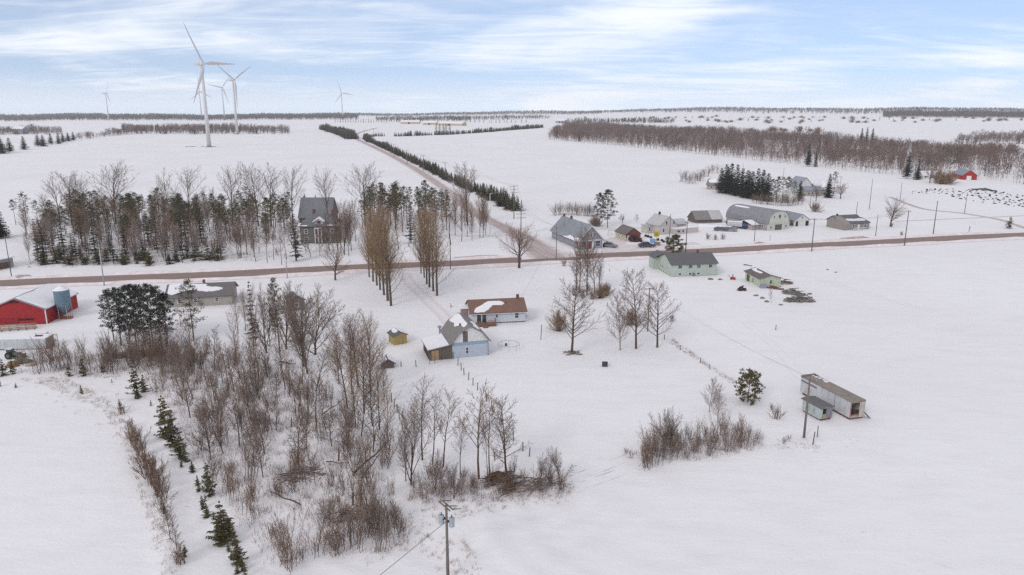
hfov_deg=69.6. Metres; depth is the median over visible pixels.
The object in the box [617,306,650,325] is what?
shrub
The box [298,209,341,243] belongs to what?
grand house
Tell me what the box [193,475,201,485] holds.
fir tree
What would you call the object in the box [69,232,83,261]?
spruce tree
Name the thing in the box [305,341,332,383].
sapling
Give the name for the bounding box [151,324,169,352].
sapling
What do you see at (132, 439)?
shrub
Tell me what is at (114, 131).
woods
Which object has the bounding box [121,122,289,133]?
woods
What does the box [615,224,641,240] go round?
garage
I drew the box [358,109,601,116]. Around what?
woods
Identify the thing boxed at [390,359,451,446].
old track
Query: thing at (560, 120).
farm building
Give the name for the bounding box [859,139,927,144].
woods
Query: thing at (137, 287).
pine tree
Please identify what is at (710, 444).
shrub
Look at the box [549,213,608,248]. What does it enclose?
gabled house
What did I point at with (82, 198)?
pine tree
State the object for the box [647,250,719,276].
green house
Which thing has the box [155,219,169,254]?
bare tree
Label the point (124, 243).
spruce tree
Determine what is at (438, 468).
shrub
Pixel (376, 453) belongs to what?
fallen trunk
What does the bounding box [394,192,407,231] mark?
pine tree
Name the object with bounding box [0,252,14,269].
flat building
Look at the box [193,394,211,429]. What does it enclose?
sapling
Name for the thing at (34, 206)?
pine tree
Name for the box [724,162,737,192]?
spruce tree
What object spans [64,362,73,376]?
fir tree
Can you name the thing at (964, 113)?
woods
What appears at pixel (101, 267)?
utility pole
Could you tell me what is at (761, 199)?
shrub
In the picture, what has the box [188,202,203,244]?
pine tree
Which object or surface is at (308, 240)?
sapling
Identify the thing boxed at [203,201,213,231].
bare tree
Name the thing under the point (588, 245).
bare tree
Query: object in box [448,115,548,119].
woods
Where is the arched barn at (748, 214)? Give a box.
[725,204,789,230]
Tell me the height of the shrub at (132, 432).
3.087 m
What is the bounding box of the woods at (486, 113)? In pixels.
[363,110,588,116]
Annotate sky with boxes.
[0,0,1023,115]
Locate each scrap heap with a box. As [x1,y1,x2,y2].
[737,285,746,290]
[782,288,805,294]
[783,295,815,302]
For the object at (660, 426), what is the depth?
95.76 m
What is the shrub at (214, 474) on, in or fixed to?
on the snow field
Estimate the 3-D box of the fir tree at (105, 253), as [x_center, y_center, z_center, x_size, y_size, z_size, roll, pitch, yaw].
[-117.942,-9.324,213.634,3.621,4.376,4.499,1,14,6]
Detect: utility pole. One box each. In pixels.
[3,237,11,275]
[98,246,104,285]
[438,500,456,574]
[556,226,557,259]
[647,288,652,331]
[801,376,816,437]
[811,219,816,250]
[904,210,910,245]
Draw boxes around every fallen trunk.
[268,490,300,504]
[354,438,391,473]
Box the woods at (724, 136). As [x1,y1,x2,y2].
[547,119,1023,183]
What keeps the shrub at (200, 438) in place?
on the snow field
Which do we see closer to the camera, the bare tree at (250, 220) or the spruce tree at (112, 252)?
the spruce tree at (112, 252)
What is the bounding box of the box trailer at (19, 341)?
[0,333,53,349]
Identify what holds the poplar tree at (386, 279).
on the snow field
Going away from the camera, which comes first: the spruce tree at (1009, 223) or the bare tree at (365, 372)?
the bare tree at (365, 372)
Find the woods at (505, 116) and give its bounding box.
[449,114,550,119]
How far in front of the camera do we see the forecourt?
235.54 m
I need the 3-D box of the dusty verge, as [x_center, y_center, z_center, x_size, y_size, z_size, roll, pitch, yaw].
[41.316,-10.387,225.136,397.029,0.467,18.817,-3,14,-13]
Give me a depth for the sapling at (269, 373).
116.59 m
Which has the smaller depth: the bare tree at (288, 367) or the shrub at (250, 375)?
the bare tree at (288, 367)
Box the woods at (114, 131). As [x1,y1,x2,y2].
[75,127,121,138]
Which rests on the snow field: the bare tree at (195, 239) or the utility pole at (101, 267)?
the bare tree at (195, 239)
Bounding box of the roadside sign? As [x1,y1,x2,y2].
[654,232,658,241]
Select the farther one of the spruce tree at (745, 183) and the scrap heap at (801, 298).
the spruce tree at (745, 183)
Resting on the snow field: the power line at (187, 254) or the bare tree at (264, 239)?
the bare tree at (264, 239)
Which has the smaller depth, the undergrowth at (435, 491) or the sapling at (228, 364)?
the undergrowth at (435, 491)
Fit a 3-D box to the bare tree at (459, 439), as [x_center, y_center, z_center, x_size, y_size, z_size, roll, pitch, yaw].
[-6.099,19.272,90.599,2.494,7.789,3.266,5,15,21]
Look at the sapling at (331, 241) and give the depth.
222.57 m
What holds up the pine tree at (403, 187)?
on the snow field
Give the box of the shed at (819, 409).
[801,396,834,420]
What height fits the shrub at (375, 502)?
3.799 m
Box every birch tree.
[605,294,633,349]
[701,377,720,411]
[707,381,728,420]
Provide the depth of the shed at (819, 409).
106.21 m
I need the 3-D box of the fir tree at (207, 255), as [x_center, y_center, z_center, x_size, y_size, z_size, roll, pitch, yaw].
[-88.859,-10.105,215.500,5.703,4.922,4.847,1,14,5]
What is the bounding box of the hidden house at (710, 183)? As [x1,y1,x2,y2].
[706,179,734,189]
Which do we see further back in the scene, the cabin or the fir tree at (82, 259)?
the fir tree at (82, 259)
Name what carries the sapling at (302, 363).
on the snow field
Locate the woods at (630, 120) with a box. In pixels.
[561,116,673,123]
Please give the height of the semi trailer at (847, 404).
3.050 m
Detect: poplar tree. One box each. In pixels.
[356,203,387,281]
[357,209,380,284]
[358,208,379,276]
[358,210,401,294]
[361,214,390,267]
[364,208,395,289]
[366,205,407,300]
[366,213,411,305]
[407,209,435,277]
[411,205,437,283]
[412,206,449,286]
[412,221,427,272]
[416,211,445,290]
[419,208,456,295]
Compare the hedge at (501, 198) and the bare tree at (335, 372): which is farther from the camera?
the hedge at (501, 198)
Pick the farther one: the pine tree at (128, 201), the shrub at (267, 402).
the pine tree at (128, 201)
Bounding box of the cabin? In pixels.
[285,291,305,310]
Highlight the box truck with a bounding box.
[727,220,747,228]
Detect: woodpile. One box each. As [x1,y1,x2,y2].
[766,285,783,289]
[781,279,791,284]
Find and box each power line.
[8,239,99,248]
[100,245,284,254]
[285,237,440,251]
[451,226,555,236]
[557,221,684,229]
[647,289,816,379]
[686,218,815,225]
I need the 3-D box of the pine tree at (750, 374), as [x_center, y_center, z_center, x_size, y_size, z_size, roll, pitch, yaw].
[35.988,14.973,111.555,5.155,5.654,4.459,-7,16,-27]
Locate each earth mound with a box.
[15,275,30,277]
[840,236,868,238]
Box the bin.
[602,361,607,366]
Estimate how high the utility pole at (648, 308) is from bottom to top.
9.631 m
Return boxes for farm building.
[12,126,28,133]
[400,120,419,123]
[423,121,437,124]
[438,121,466,125]
[555,119,568,122]
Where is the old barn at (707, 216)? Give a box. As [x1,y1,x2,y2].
[687,210,722,222]
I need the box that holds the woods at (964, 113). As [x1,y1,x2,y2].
[883,109,1023,117]
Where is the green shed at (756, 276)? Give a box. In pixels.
[744,267,781,286]
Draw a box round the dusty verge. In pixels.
[0,232,1023,289]
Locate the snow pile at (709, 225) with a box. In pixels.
[696,223,726,227]
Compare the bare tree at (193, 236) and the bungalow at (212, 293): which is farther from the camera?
the bare tree at (193, 236)
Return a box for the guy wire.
[380,522,444,574]
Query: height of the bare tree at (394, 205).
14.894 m
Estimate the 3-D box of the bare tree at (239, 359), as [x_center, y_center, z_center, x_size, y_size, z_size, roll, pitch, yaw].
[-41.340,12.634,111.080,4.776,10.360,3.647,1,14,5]
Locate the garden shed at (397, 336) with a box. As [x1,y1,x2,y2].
[387,328,407,344]
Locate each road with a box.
[0,233,1023,285]
[354,128,579,259]
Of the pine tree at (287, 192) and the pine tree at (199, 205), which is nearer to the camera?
the pine tree at (199, 205)
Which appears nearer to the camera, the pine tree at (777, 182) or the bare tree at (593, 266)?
the bare tree at (593, 266)
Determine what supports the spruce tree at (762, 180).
on the snow field
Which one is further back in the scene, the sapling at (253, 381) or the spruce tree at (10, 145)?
the spruce tree at (10, 145)
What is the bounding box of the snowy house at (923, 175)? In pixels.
[912,171,936,178]
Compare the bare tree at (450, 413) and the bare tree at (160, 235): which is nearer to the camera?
the bare tree at (450, 413)
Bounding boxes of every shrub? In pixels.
[15,347,25,364]
[24,347,50,374]
[27,342,42,360]
[30,333,55,361]
[40,344,58,368]
[41,340,72,370]
[47,241,57,254]
[54,340,68,360]
[66,347,85,365]
[71,347,92,370]
[74,333,86,358]
[77,238,86,252]
[89,340,122,367]
[95,338,123,374]
[97,330,116,352]
[97,331,126,356]
[109,340,120,362]
[117,403,128,414]
[118,336,143,362]
[120,339,140,365]
[122,416,132,426]
[124,422,143,442]
[124,423,150,447]
[125,329,158,360]
[125,344,144,369]
[127,452,168,478]
[130,448,150,468]
[131,436,148,460]
[134,328,153,351]
[137,352,157,374]
[141,331,166,359]
[143,450,161,474]
[143,453,167,485]
[144,341,157,366]
[144,369,165,391]
[146,468,169,489]
[147,235,154,247]
[151,470,170,493]
[153,495,173,511]
[154,343,167,367]
[154,481,178,502]
[156,243,170,260]
[156,353,169,372]
[158,364,166,375]
[158,509,175,538]
[163,344,178,369]
[164,332,180,353]
[165,355,190,385]
[166,524,185,548]
[167,334,183,362]
[167,345,181,372]
[167,506,178,523]
[172,540,186,565]
[174,382,188,401]
[177,341,201,374]
[180,424,206,453]
[189,368,203,389]
[190,348,204,368]
[190,398,207,422]
[199,332,217,353]
[200,388,224,413]
[201,369,224,398]
[202,443,230,474]
[204,412,232,446]
[205,387,226,424]
[211,464,219,483]
[213,383,227,401]
[218,449,237,492]
[219,381,231,397]
[223,371,233,385]
[224,345,238,365]
[224,458,236,473]
[224,468,242,501]
[234,379,254,405]
[234,399,245,421]
[235,399,268,431]
[237,434,250,459]
[239,475,257,515]
[240,419,256,444]
[241,368,254,384]
[241,385,257,407]
[241,424,266,453]
[241,440,264,479]
[245,475,260,502]
[248,368,269,398]
[248,498,261,518]
[249,402,264,422]
[253,366,264,386]
[254,385,277,412]
[254,408,280,432]
[260,520,279,539]
[265,470,285,497]
[267,509,295,547]
[272,465,297,494]
[272,518,304,565]
[276,543,300,573]
[285,439,305,467]
[286,446,308,481]
[287,377,311,405]
[288,458,297,477]
[289,396,301,420]
[296,534,307,562]
[299,402,318,425]
[301,414,312,429]
[303,515,332,558]
[312,419,325,439]
[315,494,337,526]
[315,513,347,544]
[316,374,331,398]
[316,493,336,520]
[317,453,344,485]
[320,384,336,406]
[321,478,332,494]
[322,533,342,557]
[323,526,334,543]
[324,489,340,509]
[327,467,357,495]
[329,407,339,422]
[329,496,349,522]
[336,413,353,433]
[336,426,367,457]
[338,396,350,417]
[340,437,364,477]
[340,506,369,550]
[342,497,373,542]
[344,466,377,507]
[346,396,363,423]
[350,491,369,519]
[357,426,377,466]
[357,457,375,487]
[357,487,395,531]
[360,489,377,513]
[362,518,372,540]
[365,492,395,538]
[367,475,378,493]
[367,490,385,519]
[370,519,392,553]
[373,416,399,452]
[376,440,397,468]
[378,489,399,529]
[378,500,404,527]
[386,477,394,495]
[386,511,413,537]
[409,476,417,490]
[418,472,429,495]
[419,458,432,479]
[427,458,443,486]
[436,476,449,499]
[456,480,465,495]
[459,467,470,479]
[469,472,477,488]
[470,470,478,493]
[483,461,499,477]
[484,474,490,489]
[494,468,509,492]
[505,455,517,480]
[506,470,518,486]
[519,469,528,483]
[531,465,546,481]
[536,475,550,490]
[544,467,554,484]
[546,203,557,215]
[546,307,581,331]
[555,469,566,490]
[556,200,567,214]
[569,285,577,295]
[571,202,582,214]
[582,205,591,215]
[586,282,610,298]
[586,287,597,299]
[587,216,600,224]
[589,216,602,226]
[598,280,614,295]
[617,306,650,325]
[636,421,662,451]
[638,435,655,469]
[641,428,659,462]
[645,429,667,465]
[655,422,680,453]
[658,426,670,450]
[660,436,670,458]
[663,419,679,446]
[669,434,683,457]
[677,433,689,450]
[678,170,688,181]
[680,442,691,456]
[681,421,696,439]
[685,172,696,183]
[689,431,701,452]
[695,171,703,180]
[696,418,707,441]
[701,421,720,450]
[703,166,712,176]
[706,433,724,455]
[709,410,729,434]
[718,421,735,443]
[720,424,736,450]
[727,409,751,440]
[735,430,746,446]
[740,428,757,445]
[754,193,766,203]
[755,427,763,442]
[764,195,771,204]
[767,403,786,419]
[769,193,779,205]
[778,194,788,205]
[784,194,794,205]
[808,201,824,212]
[932,170,951,183]
[939,171,957,184]
[945,169,959,182]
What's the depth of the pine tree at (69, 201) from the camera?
268.03 m
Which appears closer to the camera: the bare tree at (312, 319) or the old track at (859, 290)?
the bare tree at (312, 319)
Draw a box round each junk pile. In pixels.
[14,358,34,363]
[24,363,34,366]
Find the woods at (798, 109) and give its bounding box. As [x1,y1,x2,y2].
[595,106,1023,114]
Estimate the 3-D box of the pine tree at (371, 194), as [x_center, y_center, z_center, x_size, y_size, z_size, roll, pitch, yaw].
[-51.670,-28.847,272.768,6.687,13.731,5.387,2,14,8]
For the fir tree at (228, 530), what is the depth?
77.11 m
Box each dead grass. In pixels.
[22,375,184,574]
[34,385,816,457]
[365,496,557,574]
[670,338,735,383]
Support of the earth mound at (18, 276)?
on the dusty verge
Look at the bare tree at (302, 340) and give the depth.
123.54 m
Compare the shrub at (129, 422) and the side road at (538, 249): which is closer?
the shrub at (129, 422)
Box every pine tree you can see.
[9,199,16,223]
[15,191,29,216]
[30,199,38,218]
[40,201,57,244]
[41,213,52,236]
[43,208,55,233]
[51,212,60,244]
[57,206,70,234]
[61,193,72,224]
[61,210,68,236]
[65,196,72,217]
[70,214,87,241]
[71,198,84,214]
[75,195,88,221]
[76,191,91,212]
[85,191,93,222]
[87,206,95,233]
[87,213,105,247]
[89,190,101,224]
[92,200,104,240]
[95,288,121,339]
[99,195,112,218]
[99,208,112,248]
[102,286,129,344]
[110,284,137,331]
[117,214,132,248]
[118,202,131,230]
[118,283,145,344]
[123,193,136,221]
[123,194,137,215]
[125,283,154,333]
[128,282,162,337]
[130,191,141,226]
[131,196,144,233]
[131,215,141,235]
[142,213,152,242]
[143,285,172,342]
[145,219,159,247]
[146,195,157,211]
[149,206,160,240]
[153,187,164,220]
[153,292,177,343]
[160,207,168,231]
[164,196,183,218]
[168,201,192,243]
[172,212,181,244]
[172,278,204,339]
[174,198,184,223]
[182,203,194,241]
[183,209,197,241]
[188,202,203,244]
[191,194,203,230]
[200,192,206,219]
[208,209,222,231]
[217,194,230,232]
[219,215,229,241]
[223,209,235,227]
[228,207,236,229]
[233,191,241,213]
[233,209,243,236]
[239,187,253,214]
[240,198,249,224]
[240,201,254,233]
[249,197,262,231]
[257,198,275,238]
[258,197,273,223]
[258,213,271,237]
[264,277,284,351]
[266,192,282,211]
[267,196,278,230]
[274,197,289,225]
[284,191,293,224]
[356,199,367,225]
[361,196,369,214]
[365,192,380,219]
[366,187,376,218]
[374,182,384,199]
[374,188,385,220]
[374,195,385,224]
[381,193,391,207]
[384,203,392,217]
[387,184,402,217]
[388,191,398,217]
[391,183,402,216]
[392,201,400,229]
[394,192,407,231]
[399,186,408,214]
[402,197,411,223]
[405,187,412,208]
[413,186,421,206]
[416,203,426,225]
[419,180,432,213]
[419,188,428,205]
[420,194,430,225]
[428,187,440,221]
[434,189,446,210]
[441,195,451,229]
[592,192,607,218]
[597,189,617,227]
[664,234,686,252]
[734,368,764,404]
[772,177,782,194]
[777,177,789,197]
[784,177,792,202]
[790,180,798,200]
[830,171,838,194]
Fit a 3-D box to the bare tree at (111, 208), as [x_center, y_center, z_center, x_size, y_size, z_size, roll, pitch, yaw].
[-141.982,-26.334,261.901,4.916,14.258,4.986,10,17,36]
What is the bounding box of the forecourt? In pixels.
[601,242,698,250]
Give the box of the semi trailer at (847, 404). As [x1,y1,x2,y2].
[800,373,865,419]
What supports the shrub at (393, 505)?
on the snow field
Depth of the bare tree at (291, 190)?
261.97 m
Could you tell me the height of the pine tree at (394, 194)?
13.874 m
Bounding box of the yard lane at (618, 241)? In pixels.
[605,237,625,245]
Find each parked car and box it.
[603,242,617,247]
[638,241,655,247]
[714,226,727,230]
[724,226,736,231]
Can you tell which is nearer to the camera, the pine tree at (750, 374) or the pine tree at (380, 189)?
the pine tree at (750, 374)
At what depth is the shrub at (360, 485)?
82.44 m
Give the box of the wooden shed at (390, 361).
[379,354,395,368]
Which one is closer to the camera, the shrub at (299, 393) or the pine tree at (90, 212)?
the shrub at (299, 393)
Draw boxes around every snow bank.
[0,255,516,279]
[454,255,491,257]
[677,231,1023,248]
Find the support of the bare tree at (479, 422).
on the snow field
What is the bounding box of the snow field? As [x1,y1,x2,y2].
[0,109,1023,574]
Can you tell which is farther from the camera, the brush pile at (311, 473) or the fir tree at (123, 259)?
the fir tree at (123, 259)
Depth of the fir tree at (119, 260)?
210.69 m
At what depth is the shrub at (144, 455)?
91.83 m
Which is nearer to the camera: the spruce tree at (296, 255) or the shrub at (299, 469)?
the shrub at (299, 469)
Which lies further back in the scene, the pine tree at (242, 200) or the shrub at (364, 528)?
the pine tree at (242, 200)
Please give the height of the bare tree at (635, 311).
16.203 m
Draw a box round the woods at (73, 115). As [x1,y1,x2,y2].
[0,112,358,120]
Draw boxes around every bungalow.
[153,279,238,307]
[459,294,527,327]
[826,214,870,229]
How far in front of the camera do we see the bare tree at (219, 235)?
214.98 m
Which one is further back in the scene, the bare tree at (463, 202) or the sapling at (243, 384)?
the bare tree at (463, 202)
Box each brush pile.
[115,349,161,359]
[276,465,326,483]
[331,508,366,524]
[496,474,571,498]
[564,350,581,355]
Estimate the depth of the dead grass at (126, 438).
96.06 m
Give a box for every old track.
[377,360,439,447]
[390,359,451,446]
[574,449,635,472]
[578,460,638,482]
[583,454,644,477]
[586,466,646,487]
[739,320,794,376]
[746,320,802,374]
[783,269,931,312]
[786,268,936,311]
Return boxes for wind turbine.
[102,83,109,119]
[183,23,234,146]
[193,77,211,119]
[208,77,228,119]
[217,65,250,133]
[334,81,350,114]
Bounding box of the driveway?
[394,260,448,320]
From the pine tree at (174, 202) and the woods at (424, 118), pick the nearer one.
the pine tree at (174, 202)
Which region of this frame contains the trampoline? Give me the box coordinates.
[498,340,519,350]
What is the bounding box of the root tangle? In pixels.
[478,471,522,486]
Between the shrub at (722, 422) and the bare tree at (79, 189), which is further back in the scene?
the bare tree at (79, 189)
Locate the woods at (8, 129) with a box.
[0,124,62,134]
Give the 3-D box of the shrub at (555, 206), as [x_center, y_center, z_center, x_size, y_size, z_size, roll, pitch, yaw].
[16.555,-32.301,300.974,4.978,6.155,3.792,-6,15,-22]
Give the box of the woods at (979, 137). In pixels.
[955,128,1023,143]
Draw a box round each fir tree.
[0,358,8,375]
[8,361,16,373]
[35,251,49,264]
[49,250,62,263]
[54,246,69,260]
[64,254,74,264]
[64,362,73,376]
[78,359,88,376]
[79,253,89,264]
[90,250,103,264]
[101,248,112,261]
[117,250,129,263]
[121,255,128,264]
[125,362,142,398]
[138,374,150,392]
[141,250,146,261]
[142,251,154,263]
[142,254,154,265]
[153,395,173,438]
[160,503,168,513]
[162,410,183,447]
[165,254,173,263]
[169,430,187,458]
[171,250,178,260]
[180,444,190,462]
[182,545,187,557]
[188,242,206,256]
[188,249,199,260]
[188,460,195,472]
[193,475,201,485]
[199,245,214,259]
[199,496,205,509]
[200,462,216,496]
[200,504,211,518]
[205,501,234,544]
[209,246,223,260]
[210,516,229,547]
[225,516,235,537]
[226,540,232,551]
[228,535,248,566]
[229,525,238,544]
[234,563,240,573]
[238,557,247,571]
[242,563,246,574]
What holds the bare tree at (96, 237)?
on the snow field
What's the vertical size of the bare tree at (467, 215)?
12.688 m
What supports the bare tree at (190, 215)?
on the snow field
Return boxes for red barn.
[0,283,78,324]
[953,168,977,179]
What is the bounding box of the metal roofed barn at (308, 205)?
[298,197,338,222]
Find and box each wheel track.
[397,259,451,317]
[398,271,445,322]
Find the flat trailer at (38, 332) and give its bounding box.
[13,331,47,333]
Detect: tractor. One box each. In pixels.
[4,347,28,359]
[628,234,642,241]
[634,236,641,241]
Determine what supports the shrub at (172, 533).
on the snow field
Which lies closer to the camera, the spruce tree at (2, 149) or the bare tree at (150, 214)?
the bare tree at (150, 214)
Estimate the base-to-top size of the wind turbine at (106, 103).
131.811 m
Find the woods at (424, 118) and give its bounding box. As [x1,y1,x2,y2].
[376,115,470,120]
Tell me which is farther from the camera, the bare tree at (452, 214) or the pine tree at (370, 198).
the pine tree at (370, 198)
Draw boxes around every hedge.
[318,123,358,138]
[362,133,524,210]
[394,124,542,135]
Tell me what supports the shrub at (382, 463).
on the snow field
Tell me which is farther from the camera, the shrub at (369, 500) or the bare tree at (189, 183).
the bare tree at (189, 183)
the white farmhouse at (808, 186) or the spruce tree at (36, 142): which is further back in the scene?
the spruce tree at (36, 142)
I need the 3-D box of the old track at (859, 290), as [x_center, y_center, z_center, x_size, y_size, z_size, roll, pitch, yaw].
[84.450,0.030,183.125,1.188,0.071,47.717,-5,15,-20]
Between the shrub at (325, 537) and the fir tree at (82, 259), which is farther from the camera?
the fir tree at (82, 259)
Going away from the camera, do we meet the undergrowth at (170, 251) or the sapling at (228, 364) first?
the sapling at (228, 364)
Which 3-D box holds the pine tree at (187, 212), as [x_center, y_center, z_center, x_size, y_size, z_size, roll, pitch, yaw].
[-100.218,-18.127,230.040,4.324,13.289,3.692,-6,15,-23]
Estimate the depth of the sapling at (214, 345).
125.17 m
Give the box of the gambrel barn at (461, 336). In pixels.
[421,313,491,359]
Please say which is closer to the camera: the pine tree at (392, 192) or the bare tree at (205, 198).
the bare tree at (205, 198)
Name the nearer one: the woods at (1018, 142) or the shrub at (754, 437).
the shrub at (754, 437)
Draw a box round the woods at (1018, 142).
[959,131,1023,143]
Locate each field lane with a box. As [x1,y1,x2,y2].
[888,197,1023,228]
[906,215,1023,220]
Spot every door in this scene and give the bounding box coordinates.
[0,318,18,324]
[50,312,53,321]
[54,310,58,319]
[398,336,403,344]
[463,331,467,341]
[476,314,486,322]
[775,224,781,229]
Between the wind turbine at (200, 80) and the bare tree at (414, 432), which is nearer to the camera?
the bare tree at (414, 432)
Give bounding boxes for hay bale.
[5,361,19,367]
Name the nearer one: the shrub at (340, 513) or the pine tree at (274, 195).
the shrub at (340, 513)
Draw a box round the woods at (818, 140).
[578,123,962,162]
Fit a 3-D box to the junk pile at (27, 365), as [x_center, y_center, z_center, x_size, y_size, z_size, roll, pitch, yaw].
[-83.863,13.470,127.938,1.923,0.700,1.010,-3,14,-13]
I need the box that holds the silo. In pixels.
[52,285,72,319]
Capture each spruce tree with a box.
[0,139,9,153]
[0,212,11,238]
[5,138,13,151]
[19,136,29,149]
[31,219,39,250]
[34,135,40,145]
[34,220,52,257]
[34,245,40,261]
[38,136,48,145]
[47,134,55,143]
[49,228,56,248]
[55,213,68,247]
[56,133,62,143]
[64,133,71,140]
[66,233,76,253]
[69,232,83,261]
[82,229,91,252]
[84,217,102,255]
[107,235,117,263]
[120,225,133,254]
[138,233,147,253]
[142,211,150,243]
[149,213,160,252]
[159,224,170,249]
[170,233,183,255]
[174,216,188,252]
[177,199,188,236]
[184,236,190,258]
[195,205,207,242]
[213,222,224,253]
[245,281,259,344]
[288,216,305,260]
[404,207,416,242]
[715,164,733,192]
[715,168,723,191]
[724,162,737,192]
[729,164,742,195]
[734,168,744,194]
[738,170,750,197]
[743,171,755,198]
[747,168,760,198]
[752,170,768,197]
[759,173,774,200]
[796,181,803,199]
[803,144,812,165]
[812,154,817,166]
[822,174,835,197]
[902,153,912,176]
[913,161,922,179]
[1005,217,1011,227]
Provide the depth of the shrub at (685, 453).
94.09 m
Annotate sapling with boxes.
[128,316,145,348]
[137,321,145,347]
[137,329,150,353]
[146,320,164,344]
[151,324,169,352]
[156,319,169,343]
[162,318,176,341]
[169,343,185,372]
[169,348,201,398]
[169,367,195,417]
[179,335,206,368]
[188,399,221,459]
[192,405,223,451]
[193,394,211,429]
[195,403,226,453]
[202,324,222,369]
[202,368,218,399]
[212,344,223,370]
[212,353,224,382]
[219,347,244,391]
[221,395,251,445]
[225,381,251,430]
[231,367,247,389]
[237,367,258,407]
[237,379,259,416]
[241,404,257,434]
[242,344,256,371]
[247,368,259,397]
[248,403,270,453]
[248,432,270,477]
[257,335,272,372]
[261,360,274,387]
[265,391,281,429]
[269,346,290,378]
[271,368,284,394]
[283,407,310,451]
[291,376,305,400]
[292,339,310,383]
[299,386,311,407]
[299,435,318,466]
[300,232,312,256]
[301,413,314,448]
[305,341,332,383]
[305,374,326,421]
[305,453,320,479]
[312,400,330,433]
[315,409,340,446]
[316,233,325,249]
[328,230,335,250]
[331,423,350,451]
[341,407,361,437]
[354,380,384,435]
[357,396,390,451]
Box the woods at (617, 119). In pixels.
[562,116,675,122]
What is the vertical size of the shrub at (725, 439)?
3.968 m
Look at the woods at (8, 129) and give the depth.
1171.22 m
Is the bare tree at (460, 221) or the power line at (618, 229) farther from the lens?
the bare tree at (460, 221)
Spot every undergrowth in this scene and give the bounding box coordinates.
[5,349,190,381]
[27,232,289,267]
[150,349,411,561]
[407,477,575,505]
[649,435,764,462]
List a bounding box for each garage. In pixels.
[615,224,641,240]
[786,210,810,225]
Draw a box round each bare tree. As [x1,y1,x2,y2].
[16,206,30,236]
[16,206,31,231]
[22,229,31,259]
[29,216,41,253]
[35,192,49,219]
[38,171,70,224]
[39,218,55,254]
[41,216,55,252]
[43,210,58,246]
[52,170,87,201]
[54,203,63,238]
[63,172,87,205]
[65,204,76,235]
[70,207,86,242]
[76,207,89,240]
[77,220,97,254]
[87,158,138,223]
[89,227,101,251]
[92,214,110,256]
[96,197,108,219]
[102,200,116,234]
[105,194,118,229]
[105,194,119,219]
[111,212,125,250]
[118,224,132,251]
[124,228,138,261]
[126,210,139,239]
[127,217,146,256]
[136,210,149,246]
[141,204,154,231]
[149,199,160,223]
[151,220,169,262]
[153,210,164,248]
[154,169,179,222]
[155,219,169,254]
[157,204,167,222]
[157,223,165,249]
[158,212,178,251]
[165,165,207,208]
[165,203,171,233]
[166,208,177,236]
[166,224,181,251]
[168,224,187,262]
[174,317,192,351]
[178,305,197,345]
[181,217,186,240]
[186,218,200,257]
[187,212,201,238]
[187,223,202,248]
[194,335,206,378]
[195,200,207,236]
[201,196,211,229]
[203,196,211,222]
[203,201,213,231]
[206,214,223,244]
[207,338,233,385]
[214,218,226,254]
[216,163,242,222]
[222,336,256,401]
[223,216,232,236]
[225,310,239,345]
[227,220,242,253]
[228,200,237,231]
[228,292,242,327]
[228,332,243,373]
[229,213,245,256]
[231,161,274,224]
[236,214,252,254]
[239,287,248,327]
[241,325,255,361]
[242,281,283,352]
[243,330,261,385]
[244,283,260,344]
[245,333,262,375]
[246,209,255,246]
[247,228,257,252]
[248,229,258,260]
[250,197,261,224]
[251,162,287,224]
[253,292,279,346]
[260,221,270,262]
[266,225,277,258]
[266,285,280,338]
[267,165,307,230]
[270,328,291,388]
[271,280,312,348]
[272,224,284,264]
[274,205,281,225]
[276,283,345,354]
[278,223,290,258]
[278,289,319,373]
[278,350,296,393]
[279,287,321,365]
[281,359,299,409]
[284,214,301,249]
[299,361,322,416]
[311,168,336,212]
[313,210,335,249]
[320,328,358,406]
[322,240,351,279]
[324,209,342,247]
[327,315,366,392]
[327,330,349,382]
[331,212,354,254]
[334,198,345,241]
[334,385,355,435]
[335,160,381,224]
[336,308,378,385]
[340,209,353,255]
[341,201,357,250]
[341,358,361,426]
[344,319,382,412]
[348,198,359,241]
[351,308,388,386]
[356,349,381,425]
[362,357,391,428]
[371,195,387,235]
[376,352,392,390]
[379,379,401,438]
[388,190,402,225]
[391,210,403,247]
[393,396,441,483]
[394,411,413,480]
[402,209,414,246]
[403,372,439,459]
[409,207,415,243]
[420,388,445,461]
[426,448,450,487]
[428,201,440,233]
[434,388,466,466]
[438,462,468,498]
[442,198,459,238]
[443,206,458,244]
[444,161,479,224]
[449,198,462,234]
[450,416,469,473]
[452,190,462,219]
[454,211,467,240]
[457,195,470,230]
[457,378,499,478]
[458,189,469,225]
[461,202,470,236]
[462,196,470,220]
[467,207,475,231]
[469,201,476,224]
[474,194,485,225]
[476,195,489,221]
[477,197,489,227]
[478,387,507,473]
[480,416,493,474]
[481,395,532,470]
[493,221,536,267]
[537,453,546,476]
[538,454,556,480]
[547,274,607,352]
[547,446,575,482]
[567,230,592,289]
[568,239,582,278]
[572,227,597,294]
[584,247,601,293]
[594,252,605,284]
[615,268,654,348]
[637,279,680,347]
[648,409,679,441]
[661,406,685,447]
[812,183,822,199]
[834,182,848,198]
[884,197,907,224]
[923,166,935,182]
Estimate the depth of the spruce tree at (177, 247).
221.00 m
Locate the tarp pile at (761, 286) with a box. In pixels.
[759,284,766,288]
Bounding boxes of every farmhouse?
[641,212,698,234]
[786,176,841,195]

